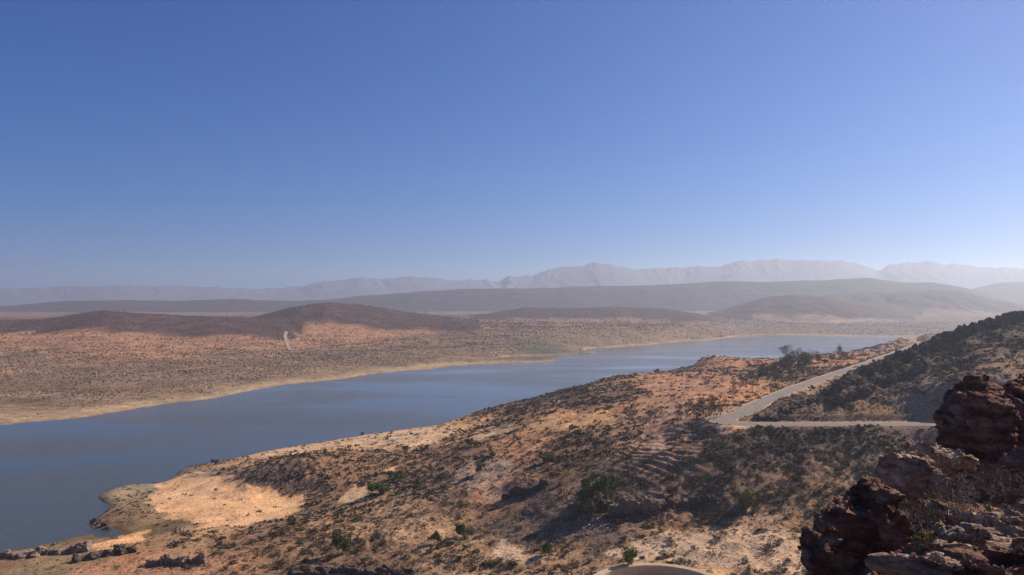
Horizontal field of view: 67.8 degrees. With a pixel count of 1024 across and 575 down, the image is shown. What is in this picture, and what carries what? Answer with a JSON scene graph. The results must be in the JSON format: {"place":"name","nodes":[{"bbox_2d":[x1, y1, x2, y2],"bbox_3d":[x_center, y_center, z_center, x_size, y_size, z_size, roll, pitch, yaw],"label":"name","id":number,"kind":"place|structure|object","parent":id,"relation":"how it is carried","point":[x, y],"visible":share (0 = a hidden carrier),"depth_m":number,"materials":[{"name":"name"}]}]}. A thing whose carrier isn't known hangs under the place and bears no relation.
{"place":"outdoors","nodes":[
{"label":"outdoors","id":0,"kind":"place"},
{"bbox_2d":[106,364,236,379],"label":"dirt road","id":1,"kind":"structure","parent":0,"point":[172,370],"depth_m":994.97,"materials":[{"name":"beige soil"}]},
{"bbox_2d":[284,331,291,349],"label":"dirt road","id":2,"kind":"structure","parent":0,"point":[286,340],"depth_m":1443.71,"materials":[{"name":"beige soil"}]},
{"bbox_2d":[292,349,447,356],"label":"dirt road","id":3,"kind":"structure","parent":0,"point":[358,349],"depth_m":1353.69,"materials":[{"name":"beige soil"}]},
{"bbox_2d":[0,335,898,551],"bbox_3d":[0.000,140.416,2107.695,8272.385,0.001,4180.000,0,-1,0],"label":"water","id":4,"kind":"structure","parent":0,"point":[58,478],"depth_m":638.01,"materials":[{"name":"blue liquid"}]},
{"bbox_2d":[0,311,1000,424],"bbox_3d":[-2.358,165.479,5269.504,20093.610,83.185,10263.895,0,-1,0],"label":"opposite bank","id":5,"kind":"structure","parent":0,"point":[27,411],"depth_m":1256.47,"materials":[{"name":"brown soil"}]},
{"bbox_2d":[0,302,968,416],"bbox_3d":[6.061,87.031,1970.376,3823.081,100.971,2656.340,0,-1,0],"label":"bank scrub","id":6,"kind":"object","parent":5,"relation":"on","point":[408,347],"visible":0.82,"depth_m":1399.79,"materials":[{"name":"plant"}]},
{"bbox_2d":[0,321,1023,574],"bbox_3d":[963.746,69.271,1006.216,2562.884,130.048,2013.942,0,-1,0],"label":"ground","id":7,"kind":"structure","parent":0,"point":[200,483],"depth_m":318.88,"materials":[{"name":"soil"}]},
{"bbox_2d":[0,540,91,559],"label":"rock outcrop","id":8,"kind":"object","parent":7,"relation":"on","point":[82,547],"visible":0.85,"depth_m":293.26,"materials":[{"name":"grey stone"}]},
{"bbox_2d":[89,518,111,529],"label":"rock outcrop","id":9,"kind":"object","parent":7,"relation":"on","point":[94,520],"visible":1,"depth_m":340.17,"materials":[{"name":"grey stone"}]},
{"bbox_2d":[71,543,137,562],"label":"rock outcrop","id":10,"kind":"object","parent":7,"relation":"on","point":[120,549],"visible":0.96,"depth_m":288.30,"materials":[{"name":"grey stone"}]},
{"bbox_2d":[145,552,205,566],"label":"rock outcrop","id":11,"kind":"object","parent":7,"relation":"on","point":[184,560],"visible":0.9,"depth_m":272.91,"materials":[{"name":"grey stone"}]},
{"bbox_2d":[168,538,184,545],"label":"rock outcrop","id":12,"kind":"object","parent":7,"relation":"on","point":[180,540],"visible":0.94,"depth_m":298.69,"materials":[{"name":"grey stone"}]},
{"bbox_2d":[185,564,195,568],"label":"shrub","id":13,"kind":"object","parent":7,"relation":"on","point":[187,567],"visible":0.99,"depth_m":268.38,"materials":[{"name":"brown plant"}]},
{"bbox_2d":[287,515,297,525],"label":"green tree","id":14,"kind":"object","parent":7,"relation":"on","point":[290,522],"visible":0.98,"depth_m":316.79,"materials":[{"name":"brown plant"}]},
{"bbox_2d":[286,564,355,574],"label":"rock outcrop","id":15,"kind":"object","parent":7,"relation":"on","point":[323,570],"visible":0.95,"depth_m":252.53,"materials":[{"name":"grey stone"}]},
{"bbox_2d":[331,529,351,551],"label":"green tree","id":16,"kind":"object","parent":7,"relation":"on","point":[339,539],"visible":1,"depth_m":269.66,"materials":[{"name":"green plant"}]},
{"bbox_2d":[367,481,389,494],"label":"green tree","id":17,"kind":"object","parent":7,"relation":"on","point":[382,489],"visible":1,"depth_m":351.16,"materials":[{"name":"green plant"}]},
{"bbox_2d":[349,564,413,574],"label":"rock outcrop","id":18,"kind":"object","parent":7,"relation":"on","point":[386,568],"visible":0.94,"depth_m":249.66,"materials":[{"name":"grey stone"}]},
{"bbox_2d":[383,480,402,485],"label":"rock outcrop","id":19,"kind":"object","parent":7,"relation":"on","point":[394,481],"visible":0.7,"depth_m":371.32,"materials":[{"name":"grey stone"}]},
{"bbox_2d":[387,470,407,479],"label":"green tree","id":20,"kind":"object","parent":7,"relation":"on","point":[396,475],"visible":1,"depth_m":377.22,"materials":[{"name":"green plant"}]},
{"bbox_2d":[402,445,410,450],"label":"green tree","id":21,"kind":"object","parent":7,"relation":"on","point":[406,448],"visible":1,"depth_m":457.15,"materials":[{"name":"green plant"}]},
{"bbox_2d":[418,444,428,449],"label":"green tree","id":22,"kind":"object","parent":7,"relation":"on","point":[425,446],"visible":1,"depth_m":456.21,"materials":[{"name":"green plant"}]},
{"bbox_2d":[433,530,441,541],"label":"green tree","id":23,"kind":"object","parent":7,"relation":"on","point":[436,535],"visible":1,"depth_m":273.12,"materials":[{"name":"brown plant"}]},
{"bbox_2d":[24,426,885,574],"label":"scrub","id":24,"kind":"object","parent":7,"relation":"on","point":[468,554],"visible":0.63,"depth_m":279.22,"materials":[{"name":"green plant"}]},
{"bbox_2d":[455,523,474,537],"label":"green tree","id":25,"kind":"object","parent":7,"relation":"on","point":[463,530],"visible":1,"depth_m":277.45,"materials":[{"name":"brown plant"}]},
{"bbox_2d":[465,438,478,445],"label":"green tree","id":26,"kind":"object","parent":7,"relation":"on","point":[469,442],"visible":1,"depth_m":430.24,"materials":[{"name":"green plant"}]},
{"bbox_2d":[475,462,485,471],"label":"olive bush","id":27,"kind":"object","parent":7,"relation":"on","point":[480,466],"visible":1,"depth_m":360.52,"materials":[{"name":"green plant"}]},
{"bbox_2d":[473,453,495,458],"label":"rock outcrop","id":28,"kind":"object","parent":7,"relation":"on","point":[480,456],"visible":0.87,"depth_m":391.41,"materials":[{"name":"grey stone"}]},
{"bbox_2d":[1,352,1023,574],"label":"loose stones","id":29,"kind":"object","parent":7,"relation":"on","point":[593,524],"visible":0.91,"depth_m":284.96,"materials":[{"name":"stone"}]},
{"bbox_2d":[10,320,1023,566],"bbox_3d":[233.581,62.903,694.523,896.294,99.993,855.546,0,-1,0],"label":"scrub","id":30,"kind":"object","parent":7,"relation":"on","point":[1016,344],"visible":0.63,"depth_m":397.54,"materials":[{"name":"plant"}]},
{"bbox_2d":[501,479,548,498],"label":"rock outcrop","id":31,"kind":"object","parent":7,"relation":"on","point":[517,490],"visible":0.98,"depth_m":311.20,"materials":[{"name":"grey stone"}]},
{"bbox_2d":[539,542,551,553],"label":"green tree","id":32,"kind":"object","parent":7,"relation":"on","point":[547,547],"visible":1,"depth_m":249.26,"materials":[{"name":"green plant"}]},
{"bbox_2d":[538,452,555,461],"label":"olive bush","id":33,"kind":"object","parent":7,"relation":"on","point":[547,457],"visible":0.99,"depth_m":349.69,"materials":[{"name":"green plant"}]},
{"bbox_2d":[559,566,569,571],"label":"shrub","id":34,"kind":"object","parent":7,"relation":"on","point":[564,568],"visible":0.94,"depth_m":230.48,"materials":[{"name":"brown plant"}]},
{"bbox_2d":[574,490,591,502],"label":"green tree","id":35,"kind":"object","parent":7,"relation":"on","point":[580,497],"visible":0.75,"depth_m":282.31,"materials":[{"name":"green plant"}]},
{"bbox_2d":[583,499,595,517],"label":"olive bush","id":36,"kind":"object","parent":7,"relation":"on","point":[591,507],"visible":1,"depth_m":271.59,"materials":[{"name":"green plant"}]},
{"bbox_2d":[572,499,613,514],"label":"rock outcrop","id":37,"kind":"object","parent":7,"relation":"on","point":[600,504],"visible":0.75,"depth_m":276.09,"materials":[{"name":"grey stone"}]},
{"bbox_2d":[581,475,616,498],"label":"green tree","id":38,"kind":"object","parent":7,"relation":"on","point":[604,483],"visible":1,"depth_m":280.68,"materials":[{"name":"green plant"}]},
{"bbox_2d":[621,546,637,563],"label":"green tree","id":39,"kind":"object","parent":7,"relation":"on","point":[629,554],"visible":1,"depth_m":223.09,"materials":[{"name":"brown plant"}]},
{"bbox_2d":[619,408,640,429],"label":"bare tree","id":40,"kind":"object","parent":7,"relation":"on","point":[630,413],"visible":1,"depth_m":367.08,"materials":[{"name":"brown plant"}]},
{"bbox_2d":[607,495,664,515],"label":"rock outcrop","id":41,"kind":"object","parent":7,"relation":"on","point":[632,504],"visible":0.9,"depth_m":268.18,"materials":[{"name":"grey stone"}]},
{"bbox_2d":[635,533,646,537],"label":"shrub","id":42,"kind":"object","parent":7,"relation":"on","point":[639,536],"visible":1,"depth_m":250.77,"materials":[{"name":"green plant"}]},
{"bbox_2d":[639,522,649,527],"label":"shrub","id":43,"kind":"object","parent":7,"relation":"on","point":[645,525],"visible":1,"depth_m":258.47,"materials":[{"name":"brown plant"}]},
{"bbox_2d":[594,563,712,574],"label":"road","id":44,"kind":"structure","parent":7,"relation":"on","point":[648,569],"depth_m":221.83,"materials":[{"name":"grey asphalt"}]},
{"bbox_2d":[657,407,666,416],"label":"bare tree","id":45,"kind":"object","parent":7,"relation":"on","point":[659,410],"visible":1,"depth_m":371.41,"materials":[{"name":"grey plant"}]},
{"bbox_2d":[666,429,680,447],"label":"bare tree","id":46,"kind":"object","parent":7,"relation":"on","point":[677,435],"visible":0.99,"depth_m":318.40,"materials":[{"name":"brown plant"}]},
{"bbox_2d":[679,558,690,563],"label":"shrub","id":47,"kind":"object","parent":7,"relation":"on","point":[682,560],"visible":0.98,"depth_m":227.34,"materials":[{"name":"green plant"}]},
{"bbox_2d":[660,494,719,511],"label":"rock outcrop","id":48,"kind":"object","parent":7,"relation":"on","point":[691,501],"visible":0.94,"depth_m":268.78,"materials":[{"name":"grey stone"}]},
{"bbox_2d":[688,422,696,434],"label":"bare tree","id":49,"kind":"object","parent":7,"relation":"on","point":[692,427],"visible":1,"depth_m":327.07,"materials":[{"name":"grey plant"}]},
{"bbox_2d":[693,405,701,420],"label":"bare tree","id":50,"kind":"object","parent":7,"relation":"on","point":[696,410],"visible":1,"depth_m":342.77,"materials":[{"name":"brown plant"}]},
{"bbox_2d":[698,395,718,415],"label":"bare tree","id":51,"kind":"object","parent":7,"relation":"on","point":[707,400],"visible":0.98,"depth_m":348.12,"materials":[{"name":"brown plant"}]},
{"bbox_2d":[712,405,722,417],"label":"bare tree","id":52,"kind":"object","parent":7,"relation":"on","point":[716,408],"visible":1,"depth_m":341.75,"materials":[{"name":"brown plant"}]},
{"bbox_2d":[726,386,738,401],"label":"bare tree","id":53,"kind":"object","parent":7,"relation":"on","point":[733,389],"visible":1,"depth_m":429.56,"materials":[{"name":"grey plant"}]},
{"bbox_2d":[741,557,748,563],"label":"shrub","id":54,"kind":"object","parent":7,"relation":"on","point":[745,561],"visible":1,"depth_m":222.60,"materials":[{"name":"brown plant"}]},
{"bbox_2d":[737,488,762,507],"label":"olive bush","id":55,"kind":"object","parent":7,"relation":"on","point":[747,495],"visible":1,"depth_m":259.72,"materials":[{"name":"green plant"}]},
{"bbox_2d":[753,414,778,420],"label":"rock outcrop","id":56,"kind":"object","parent":7,"relation":"on","point":[773,418],"visible":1,"depth_m":332.96,"materials":[{"name":"grey stone"}]},
{"bbox_2d":[760,546,772,552],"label":"shrub","id":57,"kind":"object","parent":7,"relation":"on","point":[765,549],"visible":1,"depth_m":228.12,"materials":[{"name":"brown plant"}]},
{"bbox_2d":[773,565,787,572],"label":"shrub","id":58,"kind":"object","parent":7,"relation":"on","point":[778,568],"visible":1,"depth_m":214.68,"materials":[{"name":"brown plant"}]},
{"bbox_2d":[777,356,787,372],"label":"grove tree","id":59,"kind":"object","parent":7,"relation":"on","point":[780,363],"visible":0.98,"depth_m":553.10,"materials":[{"name":"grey plant"}]},
{"bbox_2d":[777,344,793,355],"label":"bare tree","id":60,"kind":"object","parent":7,"relation":"on","point":[783,349],"visible":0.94,"depth_m":675.71,"materials":[{"name":"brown plant"}]},
{"bbox_2d":[782,355,794,372],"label":"bare tree","id":61,"kind":"object","parent":7,"relation":"on","point":[791,358],"visible":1,"depth_m":548.25,"materials":[{"name":"grey plant"}]},
{"bbox_2d":[789,349,798,368],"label":"bare tree","id":62,"kind":"object","parent":7,"relation":"on","point":[793,354],"visible":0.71,"depth_m":598.53,"materials":[{"name":"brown plant"}]},
{"bbox_2d":[793,354,802,369],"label":"grove tree","id":63,"kind":"object","parent":7,"relation":"on","point":[794,362],"visible":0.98,"depth_m":558.68,"materials":[{"name":"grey plant"}]},
{"bbox_2d":[779,394,823,412],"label":"rock outcrop","id":64,"kind":"object","parent":7,"relation":"on","point":[799,403],"visible":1,"depth_m":346.37,"materials":[{"name":"grey stone"}]},
{"bbox_2d":[797,356,806,369],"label":"grove tree","id":65,"kind":"object","parent":7,"relation":"on","point":[803,365],"visible":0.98,"depth_m":559.80,"materials":[{"name":"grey plant"}]},
{"bbox_2d":[796,452,807,457],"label":"shrub","id":66,"kind":"object","parent":7,"relation":"on","point":[801,454],"visible":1,"depth_m":294.92,"materials":[{"name":"green plant"}]},
{"bbox_2d":[806,353,813,367],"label":"bare tree","id":67,"kind":"object","parent":7,"relation":"on","point":[811,356],"visible":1,"depth_m":597.55,"materials":[{"name":"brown plant"}]},
{"bbox_2d":[816,499,824,505],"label":"shrub","id":68,"kind":"object","parent":7,"relation":"on","point":[819,501],"visible":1,"depth_m":259.78,"materials":[{"name":"brown plant"}]},
{"bbox_2d":[819,376,862,395],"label":"rock outcrop","id":69,"kind":"object","parent":7,"relation":"on","point":[854,380],"visible":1,"depth_m":362.17,"materials":[{"name":"grey stone"}]},
{"bbox_2d":[823,384,875,404],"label":"rock outcrop","id":70,"kind":"object","parent":7,"relation":"on","point":[839,398],"visible":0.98,"depth_m":353.23,"materials":[{"name":"grey stone"}]},
{"bbox_2d":[856,360,901,374],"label":"rock outcrop","id":71,"kind":"object","parent":7,"relation":"on","point":[874,367],"visible":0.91,"depth_m":382.63,"materials":[{"name":"grey stone"}]},
{"bbox_2d":[875,361,928,385],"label":"rock outcrop","id":72,"kind":"object","parent":7,"relation":"on","point":[911,371],"visible":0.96,"depth_m":373.35,"materials":[{"name":"grey stone"}]},
{"bbox_2d":[893,336,941,360],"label":"rock outcrop","id":73,"kind":"object","parent":7,"relation":"on","point":[914,350],"visible":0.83,"depth_m":411.45,"materials":[{"name":"grey stone"}]},
{"bbox_2d":[861,443,1023,574],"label":"cliff ledge","id":74,"kind":"object","parent":7,"relation":"on","point":[1012,459],"visible":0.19,"depth_m":24.62,"materials":[{"name":"stone"}]},
{"bbox_2d":[797,525,861,574],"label":"boulder","id":75,"kind":"object","parent":74,"relation":"on","point":[821,554],"visible":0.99,"depth_m":20.06,"materials":[{"name":"brown stone"}]},
{"bbox_2d":[813,474,924,574],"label":"boulder","id":76,"kind":"object","parent":74,"relation":"on","point":[844,514],"visible":0.48,"depth_m":21.19,"materials":[{"name":"brown stone"}]},
{"bbox_2d":[866,504,911,550],"bbox_3d":[10.254,6.557,20.595,1.212,1.301,0.969,1,-1,-42],"label":"boulder","id":77,"kind":"object","parent":76,"relation":"on","point":[895,529],"visible":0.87,"depth_m":20.50,"materials":[{"name":"brown stone"}]},
{"bbox_2d":[898,501,943,533],"bbox_3d":[9.366,5.329,17.378,1.212,0.711,1.658,1,-1,-29],"label":"twiggy bush","id":78,"kind":"object","parent":74,"relation":"on","point":[913,516],"visible":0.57,"depth_m":17.45,"materials":[{"name":"brown plant"}]},
{"bbox_2d":[872,450,980,513],"bbox_3d":[13.633,6.824,25.192,3.428,3.047,2.246,0,-1,-24],"label":"boulder","id":79,"kind":"object","parent":74,"relation":"on","point":[909,474],"visible":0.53,"depth_m":24.44,"materials":[{"name":"stone"}]},
{"bbox_2d":[904,439,979,477],"bbox_3d":[15.473,6.588,27.542,3.337,2.620,2.027,1,-1,-38],"label":"boulder","id":80,"kind":"object","parent":74,"relation":"on","point":[932,449],"visible":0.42,"depth_m":26.71,"materials":[{"name":"stone"}]},
{"bbox_2d":[864,525,1023,574],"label":"rock slab","id":81,"kind":"object","parent":74,"relation":"on","point":[1010,539],"visible":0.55,"depth_m":9.78,"materials":[{"name":"stone"}]},
{"bbox_2d":[923,446,990,496],"bbox_3d":[13.614,5.829,24.012,1.883,1.437,2.835,0,-1,0],"label":"twiggy bush","id":82,"kind":"object","parent":74,"relation":"on","point":[936,462],"visible":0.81,"depth_m":23.38,"materials":[{"name":"brown plant"}]},
{"bbox_2d":[919,470,1023,512],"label":"twiggy bush","id":83,"kind":"object","parent":74,"relation":"on","point":[971,487],"visible":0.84,"depth_m":17.01,"materials":[{"name":"brown plant"}]},
{"bbox_2d":[930,497,1023,543],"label":"rock slab","id":84,"kind":"object","parent":74,"relation":"on","point":[955,526],"visible":0.36,"depth_m":12.59,"materials":[{"name":"stone"}]},
{"bbox_2d":[907,528,941,551],"bbox_3d":[6.848,4.192,12.444,0.623,0.419,0.750,1,-1,-26],"label":"twiggy bush","id":85,"kind":"object","parent":84,"relation":"on","point":[920,535],"visible":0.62,"depth_m":12.48,"materials":[{"name":"green plant"}]},
{"bbox_2d":[909,489,992,524],"bbox_3d":[8.056,4.174,14.032,1.691,0.853,1.983,0,-1,0],"label":"twiggy bush","id":86,"kind":"object","parent":84,"relation":"on","point":[942,512],"visible":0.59,"depth_m":14.14,"materials":[{"name":"brown plant"}]},
{"bbox_2d":[943,543,1023,574],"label":"rock slab","id":87,"kind":"object","parent":74,"relation":"on","point":[975,560],"visible":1,"depth_m":8.17,"materials":[{"name":"stone"}]},
{"bbox_2d":[979,464,1023,495],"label":"twiggy bush","id":88,"kind":"object","parent":74,"relation":"on","point":[992,469],"visible":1,"depth_m":14.93,"materials":[{"name":"brown plant"}]},
{"bbox_2d":[1005,380,1023,392],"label":"boulder","id":89,"kind":"object","parent":74,"relation":"on","point":[1011,384],"visible":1,"depth_m":26.79,"materials":[{"name":"stone"}]},
{"bbox_2d":[1008,469,1023,504],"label":"bush","id":90,"kind":"object","parent":74,"relation":"on","point":[1012,471],"visible":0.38,"depth_m":17.10,"materials":[{"name":"brown plant"}]},
{"bbox_2d":[931,322,978,341],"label":"rock outcrop","id":91,"kind":"object","parent":7,"relation":"on","point":[959,331],"visible":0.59,"depth_m":427.51,"materials":[{"name":"grey stone"}]},
{"bbox_2d":[975,310,1023,329],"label":"rock outcrop","id":92,"kind":"object","parent":7,"relation":"on","point":[1002,319],"visible":0.74,"depth_m":432.26,"materials":[{"name":"grey stone"}]},
{"bbox_2d":[0,290,1023,344],"bbox_3d":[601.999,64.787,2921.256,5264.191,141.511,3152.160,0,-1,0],"label":"hills","id":93,"kind":"structure","parent":0,"point":[896,307],"depth_m":2064.47,"materials":[{"name":"brown soil"}]},
{"bbox_2d":[0,258,1023,305],"bbox_3d":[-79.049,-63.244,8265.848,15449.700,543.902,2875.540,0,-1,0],"label":"mountains","id":94,"kind":"structure","parent":0,"point":[757,270],"depth_m":8112.99,"materials":[{"name":"grey stone"}]},
{"bbox_2d":[0,278,1023,312],"bbox_3d":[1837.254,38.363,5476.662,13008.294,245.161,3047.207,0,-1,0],"label":"distant hills","id":95,"kind":"structure","parent":0,"point":[710,296],"depth_m":4544.81,"materials":[{"name":"soil"}]},
{"bbox_2d":[0,0,1023,288],"label":"sky","id":96,"kind":"structure","parent":0,"point":[250,144],"materials":[{"name":"blue"}]},
{"bbox_2d":[705,337,935,425],"bbox_3d":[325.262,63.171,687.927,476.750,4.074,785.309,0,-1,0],"label":"road","id":97,"kind":"structure","parent":0,"point":[758,405],"depth_m":356.35,"materials":[{"name":"grey asphalt"}]},
{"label":"cliff","id":98,"kind":"object","parent":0,"visible":0},
{"bbox_2d":[933,373,1023,469],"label":"boulder","id":99,"kind":"object","parent":98,"relation":"on","point":[981,417],"visible":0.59,"depth_m":29.60,"materials":[{"name":"brown stone"}]}
]}

